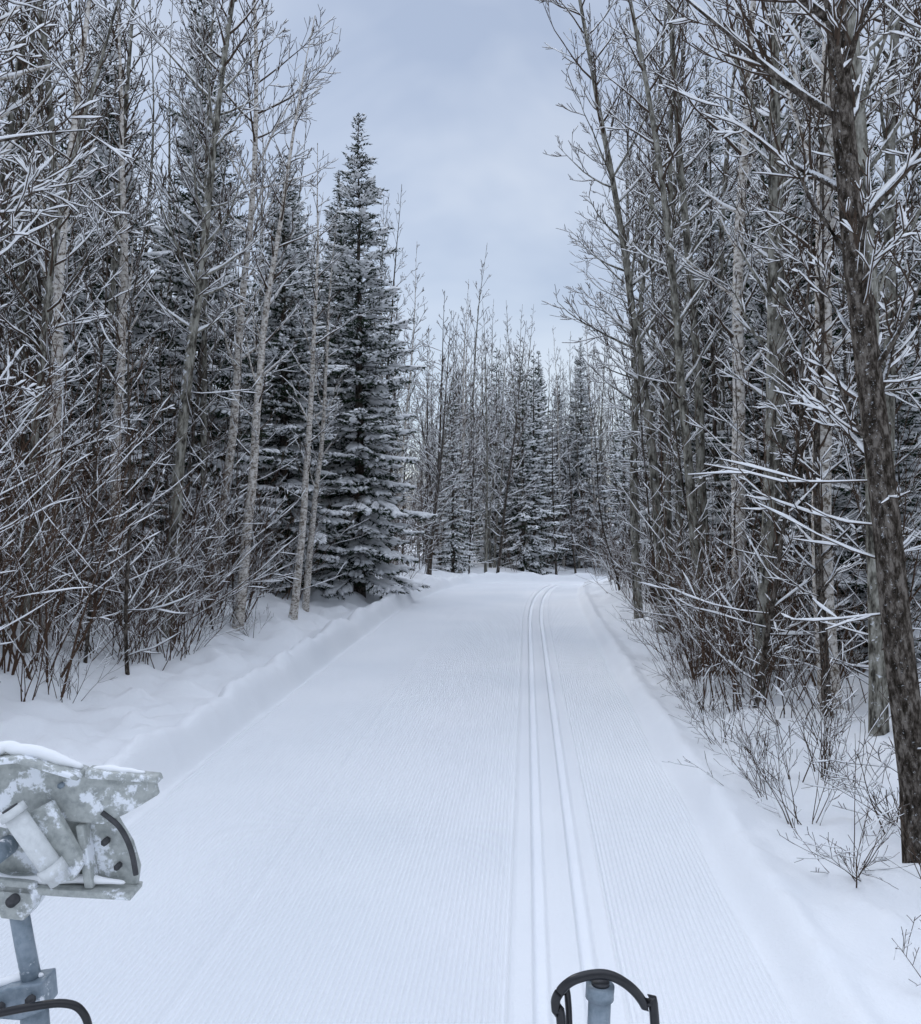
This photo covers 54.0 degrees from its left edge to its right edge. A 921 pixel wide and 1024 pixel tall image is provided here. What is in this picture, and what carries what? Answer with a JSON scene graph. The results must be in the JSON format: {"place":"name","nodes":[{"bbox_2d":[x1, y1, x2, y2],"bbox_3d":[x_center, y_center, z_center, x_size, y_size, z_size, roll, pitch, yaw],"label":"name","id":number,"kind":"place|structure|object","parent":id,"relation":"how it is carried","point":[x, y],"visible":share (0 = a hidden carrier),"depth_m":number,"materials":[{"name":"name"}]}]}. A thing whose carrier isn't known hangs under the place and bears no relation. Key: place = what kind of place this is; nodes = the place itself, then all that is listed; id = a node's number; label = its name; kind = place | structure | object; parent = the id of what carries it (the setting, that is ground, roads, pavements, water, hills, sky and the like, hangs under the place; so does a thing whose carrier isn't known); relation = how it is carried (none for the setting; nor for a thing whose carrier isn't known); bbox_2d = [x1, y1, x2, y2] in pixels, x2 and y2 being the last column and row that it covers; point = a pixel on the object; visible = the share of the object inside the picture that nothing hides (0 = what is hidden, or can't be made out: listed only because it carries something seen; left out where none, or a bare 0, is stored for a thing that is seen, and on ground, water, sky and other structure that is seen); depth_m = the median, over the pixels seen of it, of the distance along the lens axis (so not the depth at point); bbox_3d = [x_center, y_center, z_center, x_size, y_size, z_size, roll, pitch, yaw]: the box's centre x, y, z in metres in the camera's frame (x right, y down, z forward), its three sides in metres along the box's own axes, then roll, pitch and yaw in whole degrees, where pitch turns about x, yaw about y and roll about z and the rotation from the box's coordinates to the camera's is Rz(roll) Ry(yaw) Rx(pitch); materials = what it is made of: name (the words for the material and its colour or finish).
{"place":"outdoors","nodes":[
{"label":"outdoors","id":0,"kind":"place"},
{"bbox_2d":[0,514,920,1023],"bbox_3d":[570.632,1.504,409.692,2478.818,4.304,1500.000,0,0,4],"label":"snow ground","id":1,"kind":"structure","parent":0,"point":[472,796],"depth_m":6.45,"materials":[{"name":"white snow"}]},
{"bbox_2d":[0,204,33,560],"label":"spruce tree","id":2,"kind":"object","parent":1,"relation":"on","point":[12,307],"visible":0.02,"depth_m":17.77,"materials":[{"name":"green plant"}]},
{"bbox_2d":[0,84,47,644],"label":"hardwood tree","id":3,"kind":"object","parent":1,"relation":"on","point":[3,305],"visible":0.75,"depth_m":9.49,"materials":[{"name":"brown plant"}]},
{"bbox_2d":[0,12,60,612],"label":"hardwood tree","id":4,"kind":"object","parent":1,"relation":"on","point":[14,392],"visible":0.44,"depth_m":10.12,"materials":[{"name":"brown plant"}]},
{"bbox_2d":[0,0,83,534],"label":"aspen tree","id":5,"kind":"object","parent":1,"relation":"on","point":[11,117],"visible":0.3,"depth_m":13.37,"materials":[{"name":"grey plant"}]},
{"bbox_2d":[0,0,102,555],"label":"aspen tree","id":6,"kind":"object","parent":1,"relation":"on","point":[10,108],"visible":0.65,"depth_m":11.60,"materials":[{"name":"grey plant"}]},
{"bbox_2d":[0,0,113,421],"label":"aspen tree","id":7,"kind":"object","parent":1,"relation":"on","point":[75,197],"visible":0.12,"depth_m":16.48,"materials":[{"name":"grey plant"}]},
{"bbox_2d":[0,0,131,632],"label":"birch tree","id":8,"kind":"object","parent":1,"relation":"on","point":[59,271],"visible":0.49,"depth_m":11.85,"materials":[{"name":"grey plant"}]},
{"bbox_2d":[0,0,134,453],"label":"spreading tree","id":9,"kind":"object","parent":1,"relation":"on","point":[25,165],"visible":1,"depth_m":7.54,"materials":[{"name":"grey plant"}]},
{"bbox_2d":[0,0,136,618],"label":"aspen tree","id":10,"kind":"object","parent":1,"relation":"on","point":[42,37],"visible":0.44,"depth_m":12.68,"materials":[{"name":"grey plant"}]},
{"bbox_2d":[0,1,141,577],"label":"hardwood tree","id":11,"kind":"object","parent":1,"relation":"on","point":[38,302],"visible":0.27,"depth_m":13.86,"materials":[{"name":"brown plant"}]},
{"bbox_2d":[21,598,129,702],"bbox_3d":[-4.143,1.509,9.612,1.125,1.212,0.892,0,0,-16],"label":"shrub","id":12,"kind":"object","parent":1,"relation":"on","point":[63,661],"visible":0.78,"depth_m":9.72,"materials":[{"name":"brown plant"}]},
{"bbox_2d":[0,0,154,652],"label":"hardwood tree","id":13,"kind":"object","parent":1,"relation":"on","point":[44,338],"visible":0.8,"depth_m":10.40,"materials":[{"name":"grey plant"}]},
{"bbox_2d":[8,249,170,609],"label":"spruce tree","id":14,"kind":"object","parent":1,"relation":"on","point":[92,328],"visible":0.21,"depth_m":14.92,"materials":[{"name":"green plant"}]},
{"bbox_2d":[6,0,195,586],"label":"spruce tree","id":15,"kind":"object","parent":1,"relation":"on","point":[139,329],"visible":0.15,"depth_m":17.57,"materials":[{"name":"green plant"}]},
{"bbox_2d":[45,0,177,545],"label":"aspen tree","id":16,"kind":"object","parent":1,"relation":"on","point":[115,259],"visible":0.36,"depth_m":15.66,"materials":[{"name":"grey plant"}]},
{"bbox_2d":[62,0,195,617],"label":"birch tree","id":17,"kind":"object","parent":1,"relation":"on","point":[126,277],"visible":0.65,"depth_m":13.66,"materials":[{"name":"grey plant"}]},
{"bbox_2d":[123,136,251,594],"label":"hardwood tree","id":18,"kind":"object","parent":1,"relation":"on","point":[193,427],"visible":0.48,"depth_m":16.95,"materials":[{"name":"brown plant"}]},
{"bbox_2d":[152,580,240,654],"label":"shrub","id":19,"kind":"object","parent":1,"relation":"on","point":[212,622],"visible":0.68,"depth_m":12.46,"materials":[{"name":"brown plant"}]},
{"bbox_2d":[149,0,251,594],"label":"aspen tree","id":20,"kind":"object","parent":1,"relation":"on","point":[203,416],"visible":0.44,"depth_m":17.06,"materials":[{"name":"grey plant"}]},
{"bbox_2d":[110,0,295,639],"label":"aspen tree","id":21,"kind":"object","parent":1,"relation":"on","point":[192,325],"visible":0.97,"depth_m":13.51,"materials":[{"name":"grey plant"}]},
{"bbox_2d":[134,0,287,588],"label":"spruce tree","id":22,"kind":"object","parent":1,"relation":"on","point":[180,283],"visible":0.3,"depth_m":18.74,"materials":[{"name":"green plant"}]},
{"bbox_2d":[219,585,273,637],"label":"shrub","id":23,"kind":"object","parent":1,"relation":"on","point":[239,625],"visible":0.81,"depth_m":14.78,"materials":[{"name":"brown plant"}]},
{"bbox_2d":[168,0,340,614],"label":"aspen tree","id":24,"kind":"object","parent":1,"relation":"on","point":[239,329],"visible":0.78,"depth_m":15.84,"materials":[{"name":"grey plant"}]},
{"bbox_2d":[177,15,338,630],"bbox_3d":[-3.268,-2.876,14.844,1.889,10.280,1.870,10,1,37],"label":"birch tree","id":25,"kind":"object","parent":1,"relation":"on","point":[253,452],"visible":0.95,"depth_m":14.70,"materials":[{"name":"grey plant"}]},
{"bbox_2d":[235,174,319,484],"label":"spruce tree","id":26,"kind":"object","parent":1,"relation":"on","point":[304,266],"visible":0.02,"depth_m":27.38,"materials":[{"name":"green plant"}]},
{"bbox_2d":[235,165,333,555],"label":"spruce tree","id":27,"kind":"object","parent":1,"relation":"on","point":[297,206],"visible":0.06,"depth_m":25.21,"materials":[{"name":"green plant"}]},
{"bbox_2d":[213,154,372,592],"bbox_3d":[-4.016,-3.031,20.643,3.800,10.222,3.937,0,0,25],"label":"spruce tree","id":28,"kind":"object","parent":1,"relation":"on","point":[278,400],"visible":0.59,"depth_m":20.20,"materials":[{"name":"green plant"}]},
{"bbox_2d":[252,143,371,619],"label":"birch tree","id":29,"kind":"object","parent":1,"relation":"on","point":[309,417],"visible":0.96,"depth_m":16.86,"materials":[{"name":"grey plant"}]},
{"bbox_2d":[273,222,354,611],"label":"birch tree","id":30,"kind":"object","parent":1,"relation":"on","point":[306,592],"visible":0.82,"depth_m":18.70,"materials":[{"name":"grey plant"}]},
{"bbox_2d":[274,112,438,600],"bbox_3d":[-2.774,-3.746,22.037,4.478,12.088,4.279,0,0,-40],"label":"spruce tree","id":31,"kind":"object","parent":1,"relation":"on","point":[370,551],"visible":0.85,"depth_m":21.84,"materials":[{"name":"green plant"}]},
{"bbox_2d":[288,170,425,587],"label":"spruce tree","id":32,"kind":"object","parent":1,"relation":"on","point":[323,266],"visible":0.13,"depth_m":24.03,"materials":[{"name":"green plant"}]},
{"bbox_2d":[352,197,404,433],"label":"aspen tree","id":33,"kind":"object","parent":1,"relation":"on","point":[384,271],"visible":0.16,"depth_m":27.98,"materials":[{"name":"grey plant"}]},
{"bbox_2d":[372,185,417,517],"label":"aspen tree","id":34,"kind":"object","parent":1,"relation":"on","point":[393,281],"visible":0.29,"depth_m":29.88,"materials":[{"name":"grey plant"}]},
{"bbox_2d":[375,316,416,495],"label":"hardwood tree","id":35,"kind":"object","parent":1,"relation":"on","point":[395,398],"visible":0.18,"depth_m":26.52,"materials":[{"name":"brown plant"}]},
{"bbox_2d":[0,64,920,715],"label":"undergrowth","id":36,"kind":"object","parent":1,"relation":"on","point":[180,608],"visible":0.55,"depth_m":11.02,"materials":[{"name":"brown plant"}]},
{"bbox_2d":[0,0,920,612],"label":"distant forest","id":37,"kind":"object","parent":1,"relation":"on","point":[508,494],"visible":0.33,"depth_m":40.89,"materials":[{"name":"grey plant"}]},
{"bbox_2d":[516,351,558,558],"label":"spruce tree","id":38,"kind":"object","parent":1,"relation":"on","point":[544,400],"visible":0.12,"depth_m":52.63,"materials":[{"name":"green plant"}]},
{"bbox_2d":[545,375,577,560],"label":"spruce tree","id":39,"kind":"object","parent":1,"relation":"on","point":[562,400],"visible":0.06,"depth_m":54.51,"materials":[{"name":"green plant"}]},
{"bbox_2d":[556,337,607,567],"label":"spruce tree","id":40,"kind":"object","parent":1,"relation":"on","point":[582,451],"visible":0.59,"depth_m":51.27,"materials":[{"name":"green plant"}]},
{"bbox_2d":[556,37,663,573],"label":"aspen tree","id":41,"kind":"object","parent":1,"relation":"on","point":[627,203],"visible":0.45,"depth_m":24.28,"materials":[{"name":"grey plant"}]},
{"bbox_2d":[536,0,703,632],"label":"aspen tree","id":42,"kind":"object","parent":1,"relation":"on","point":[630,283],"visible":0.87,"depth_m":15.18,"materials":[{"name":"grey plant"}]},
{"bbox_2d":[605,78,672,529],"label":"aspen tree","id":43,"kind":"object","parent":1,"relation":"on","point":[620,331],"visible":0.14,"depth_m":26.76,"materials":[{"name":"grey plant"}]},
{"bbox_2d":[606,0,685,537],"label":"aspen tree","id":44,"kind":"object","parent":1,"relation":"on","point":[654,274],"visible":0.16,"depth_m":21.83,"materials":[{"name":"grey plant"}]},
{"bbox_2d":[564,0,729,618],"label":"aspen tree","id":45,"kind":"object","parent":1,"relation":"on","point":[634,544],"visible":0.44,"depth_m":18.58,"materials":[{"name":"grey plant"}]},
{"bbox_2d":[616,26,689,560],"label":"aspen tree","id":46,"kind":"object","parent":1,"relation":"on","point":[655,254],"visible":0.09,"depth_m":23.62,"materials":[{"name":"grey plant"}]},
{"bbox_2d":[643,157,671,437],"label":"aspen tree","id":47,"kind":"object","parent":1,"relation":"on","point":[651,290],"visible":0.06,"depth_m":29.96,"materials":[{"name":"grey plant"}]},
{"bbox_2d":[626,254,694,567],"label":"spruce tree","id":48,"kind":"object","parent":1,"relation":"on","point":[657,446],"visible":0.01,"depth_m":28.52,"materials":[{"name":"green plant"}]},
{"bbox_2d":[604,0,726,626],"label":"aspen tree","id":49,"kind":"object","parent":1,"relation":"on","point":[670,186],"visible":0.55,"depth_m":15.92,"materials":[{"name":"grey plant"}]},
{"bbox_2d":[593,0,747,662],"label":"aspen tree","id":50,"kind":"object","parent":1,"relation":"on","point":[676,323],"visible":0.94,"depth_m":12.81,"materials":[{"name":"grey plant"}]},
{"bbox_2d":[619,0,724,611],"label":"aspen tree","id":51,"kind":"object","parent":1,"relation":"on","point":[674,398],"visible":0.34,"depth_m":17.93,"materials":[{"name":"grey plant"}]},
{"bbox_2d":[630,3,722,603],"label":"aspen tree","id":52,"kind":"object","parent":1,"relation":"on","point":[661,436],"visible":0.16,"depth_m":20.16,"materials":[{"name":"grey plant"}]},
{"bbox_2d":[642,206,731,595],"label":"tree","id":53,"kind":"object","parent":1,"relation":"on","point":[693,405],"visible":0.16,"depth_m":19.23,"materials":[{"name":"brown plant"}]},
{"bbox_2d":[614,0,764,623],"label":"aspen tree","id":54,"kind":"object","parent":1,"relation":"on","point":[698,385],"visible":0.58,"depth_m":14.10,"materials":[{"name":"grey plant"}]},
{"bbox_2d":[637,57,752,591],"bbox_3d":[5.847,-4.042,20.494,3.598,12.705,3.439,0,0,25],"label":"spruce tree","id":55,"kind":"object","parent":1,"relation":"on","point":[714,227],"visible":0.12,"depth_m":20.39,"materials":[{"name":"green plant"}]},
{"bbox_2d":[662,614,739,712],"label":"shrub","id":56,"kind":"object","parent":1,"relation":"on","point":[711,699],"visible":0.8,"depth_m":9.77,"materials":[{"name":"brown plant"}]},
{"bbox_2d":[650,598,755,676],"bbox_3d":[3.125,1.654,11.682,1.098,1.262,1.339,-10,-4,-18],"label":"shrub","id":57,"kind":"object","parent":1,"relation":"on","point":[697,649],"visible":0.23,"depth_m":11.50,"materials":[{"name":"brown plant"}]},
{"bbox_2d":[625,70,787,622],"bbox_3d":[4.258,-2.486,14.803,1.884,9.241,2.569,0,0,-39],"label":"hardwood tree","id":58,"kind":"object","parent":1,"relation":"on","point":[714,393],"visible":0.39,"depth_m":14.79,"materials":[{"name":"grey plant"}]},
{"bbox_2d":[662,696,771,799],"bbox_3d":[2.092,1.962,7.232,0.873,0.805,0.776,-11,1,24],"label":"shrub","id":59,"kind":"object","parent":1,"relation":"on","point":[747,778],"visible":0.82,"depth_m":7.15,"materials":[{"name":"brown plant"}]},
{"bbox_2d":[659,0,780,597],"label":"aspen tree","id":60,"kind":"object","parent":1,"relation":"on","point":[722,271],"visible":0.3,"depth_m":17.18,"materials":[{"name":"grey plant"}]},
{"bbox_2d":[673,41,768,574],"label":"spruce tree","id":61,"kind":"object","parent":1,"relation":"on","point":[732,152],"visible":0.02,"depth_m":21.49,"materials":[{"name":"green plant"}]},
{"bbox_2d":[643,645,806,745],"bbox_3d":[2.544,1.755,8.315,1.035,1.073,1.164,-9,-4,-34],"label":"shrub","id":62,"kind":"object","parent":1,"relation":"on","point":[713,708],"visible":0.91,"depth_m":8.49,"materials":[{"name":"brown plant"}]},
{"bbox_2d":[647,0,845,666],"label":"birch tree","id":63,"kind":"object","parent":1,"relation":"on","point":[740,284],"visible":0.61,"depth_m":12.04,"materials":[{"name":"grey plant"}]},
{"bbox_2d":[670,290,860,623],"bbox_3d":[4.853,-0.834,14.759,2.850,5.542,2.952,0,0,5],"label":"spruce tree","id":64,"kind":"object","parent":1,"relation":"on","point":[754,342],"visible":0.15,"depth_m":14.52,"materials":[{"name":"green plant"}]},
{"bbox_2d":[682,39,851,647],"bbox_3d":[4.275,-2.464,12.358,2.302,9.235,1.793,0,0,1],"label":"hardwood tree","id":65,"kind":"object","parent":1,"relation":"on","point":[789,374],"visible":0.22,"depth_m":12.35,"materials":[{"name":"grey plant"}]},
{"bbox_2d":[702,624,833,781],"bbox_3d":[2.675,1.673,7.497,0.953,1.370,1.266,0,0,-5],"label":"shrub","id":66,"kind":"object","parent":1,"relation":"on","point":[777,735],"visible":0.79,"depth_m":7.48,"materials":[{"name":"brown plant"}]},
{"bbox_2d":[708,3,836,661],"bbox_3d":[4.449,-4.540,12.571,1.692,13.711,2.470,0,0,0],"label":"aspen tree","id":67,"kind":"object","parent":1,"relation":"on","point":[786,371],"visible":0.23,"depth_m":12.27,"materials":[{"name":"grey plant"}]},
{"bbox_2d":[683,0,864,701],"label":"aspen tree","id":68,"kind":"object","parent":1,"relation":"on","point":[774,189],"visible":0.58,"depth_m":10.16,"materials":[{"name":"grey plant"}]},
{"bbox_2d":[674,592,874,724],"bbox_3d":[3.072,1.408,8.413,1.293,1.341,1.455,-8,-8,-23],"label":"shrub","id":69,"kind":"object","parent":1,"relation":"on","point":[741,655],"visible":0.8,"depth_m":8.67,"materials":[{"name":"brown plant"}]},
{"bbox_2d":[655,0,920,862],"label":"leaning tree","id":70,"kind":"object","parent":1,"relation":"on","point":[874,447],"visible":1,"depth_m":5.55,"materials":[{"name":"brown plant"}]},
{"bbox_2d":[662,2,920,708],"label":"birch tree","id":71,"kind":"object","parent":1,"relation":"on","point":[826,526],"visible":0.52,"depth_m":8.97,"materials":[{"name":"grey plant"}]},
{"bbox_2d":[718,687,867,826],"bbox_3d":[2.492,1.824,6.783,0.970,1.006,1.091,-12,-2,8],"label":"shrub","id":72,"kind":"object","parent":1,"relation":"on","point":[781,782],"visible":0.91,"depth_m":6.52,"materials":[{"name":"brown plant"}]},
{"bbox_2d":[704,0,882,672],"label":"aspen tree","id":73,"kind":"object","parent":1,"relation":"on","point":[780,323],"visible":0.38,"depth_m":10.97,"materials":[{"name":"grey plant"}]},
{"bbox_2d":[705,0,920,612],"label":"spruce tree","id":74,"kind":"object","parent":1,"relation":"on","point":[800,206],"visible":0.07,"depth_m":14.82,"materials":[{"name":"green plant"}]},
{"bbox_2d":[723,0,920,716],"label":"hardwood tree","id":75,"kind":"object","parent":1,"relation":"on","point":[818,567],"visible":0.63,"depth_m":8.87,"materials":[{"name":"grey plant"}]},
{"bbox_2d":[743,177,920,663],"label":"spruce tree","id":76,"kind":"object","parent":1,"relation":"on","point":[842,500],"visible":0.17,"depth_m":10.97,"materials":[{"name":"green plant"}]},
{"bbox_2d":[747,1,920,589],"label":"hardwood tree","id":77,"kind":"object","parent":1,"relation":"on","point":[837,298],"visible":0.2,"depth_m":10.62,"materials":[{"name":"grey plant"}]},
{"bbox_2d":[753,631,920,780],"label":"shrub","id":78,"kind":"object","parent":1,"relation":"on","point":[825,712],"visible":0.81,"depth_m":7.36,"materials":[{"name":"brown plant"}]},
{"bbox_2d":[777,711,913,889],"bbox_3d":[2.336,1.802,5.263,0.792,1.062,0.894,0,0,-16],"label":"shrub","id":79,"kind":"object","parent":1,"relation":"on","point":[864,863],"visible":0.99,"depth_m":5.36,"materials":[{"name":"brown plant"}]},
{"bbox_2d":[772,0,920,736],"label":"aspen tree","id":80,"kind":"object","parent":1,"relation":"on","point":[877,671],"visible":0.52,"depth_m":7.90,"materials":[{"name":"grey plant"}]},
{"bbox_2d":[773,0,920,701],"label":"aspen tree","id":81,"kind":"object","parent":1,"relation":"on","point":[887,216],"visible":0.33,"depth_m":9.23,"materials":[{"name":"grey plant"}]},
{"bbox_2d":[801,643,920,833],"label":"shrub","id":82,"kind":"object","parent":1,"relation":"on","point":[837,778],"visible":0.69,"depth_m":6.21,"materials":[{"name":"brown plant"}]},
{"bbox_2d":[813,654,920,779],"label":"shrub","id":83,"kind":"object","parent":1,"relation":"on","point":[878,753],"visible":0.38,"depth_m":5.95,"materials":[{"name":"brown plant"}]},
{"bbox_2d":[865,0,920,629],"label":"hardwood tree","id":84,"kind":"object","parent":1,"relation":"on","point":[875,97],"visible":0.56,"depth_m":8.55,"materials":[{"name":"grey plant"}]},
{"bbox_2d":[870,763,920,878],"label":"shrub","id":85,"kind":"object","parent":1,"relation":"on","point":[902,822],"visible":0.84,"depth_m":5.27,"materials":[{"name":"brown plant"}]},
{"bbox_2d":[873,0,920,538],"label":"aspen tree","id":86,"kind":"object","parent":1,"relation":"on","point":[914,26],"visible":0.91,"depth_m":7.00,"materials":[{"name":"grey plant"}]},
{"bbox_2d":[892,887,920,985],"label":"shrub","id":87,"kind":"object","parent":1,"relation":"on","point":[907,945],"visible":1,"depth_m":4.17,"materials":[{"name":"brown plant"}]},
{"bbox_2d":[895,47,920,627],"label":"spruce tree","id":88,"kind":"object","parent":1,"relation":"on","point":[918,247],"visible":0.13,"depth_m":13.15,"materials":[{"name":"green plant"}]},
{"bbox_3d":[-0.463,1.953,1.915,3.200,0.620,0.900,0,0,4],"label":"snow groomer tiller","id":89,"kind":"object","parent":1,"relation":"on","visible":0},
{"bbox_2d":[0,740,162,1023],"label":"snow groomer arm","id":90,"kind":"object","parent":89,"relation":"attached to","point":[64,831],"visible":1,"depth_m":1.99},
{"bbox_2d":[551,969,659,1023],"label":"hydraulic hose","id":91,"kind":"object","parent":89,"relation":"attached to","point":[599,992],"visible":1,"depth_m":1.58,"materials":[{"name":"black rubber"}]},
{"bbox_2d":[0,0,920,508],"label":"sky","id":92,"kind":"structure","parent":0,"point":[458,99],"materials":[{"name":"grey"}]}
]}

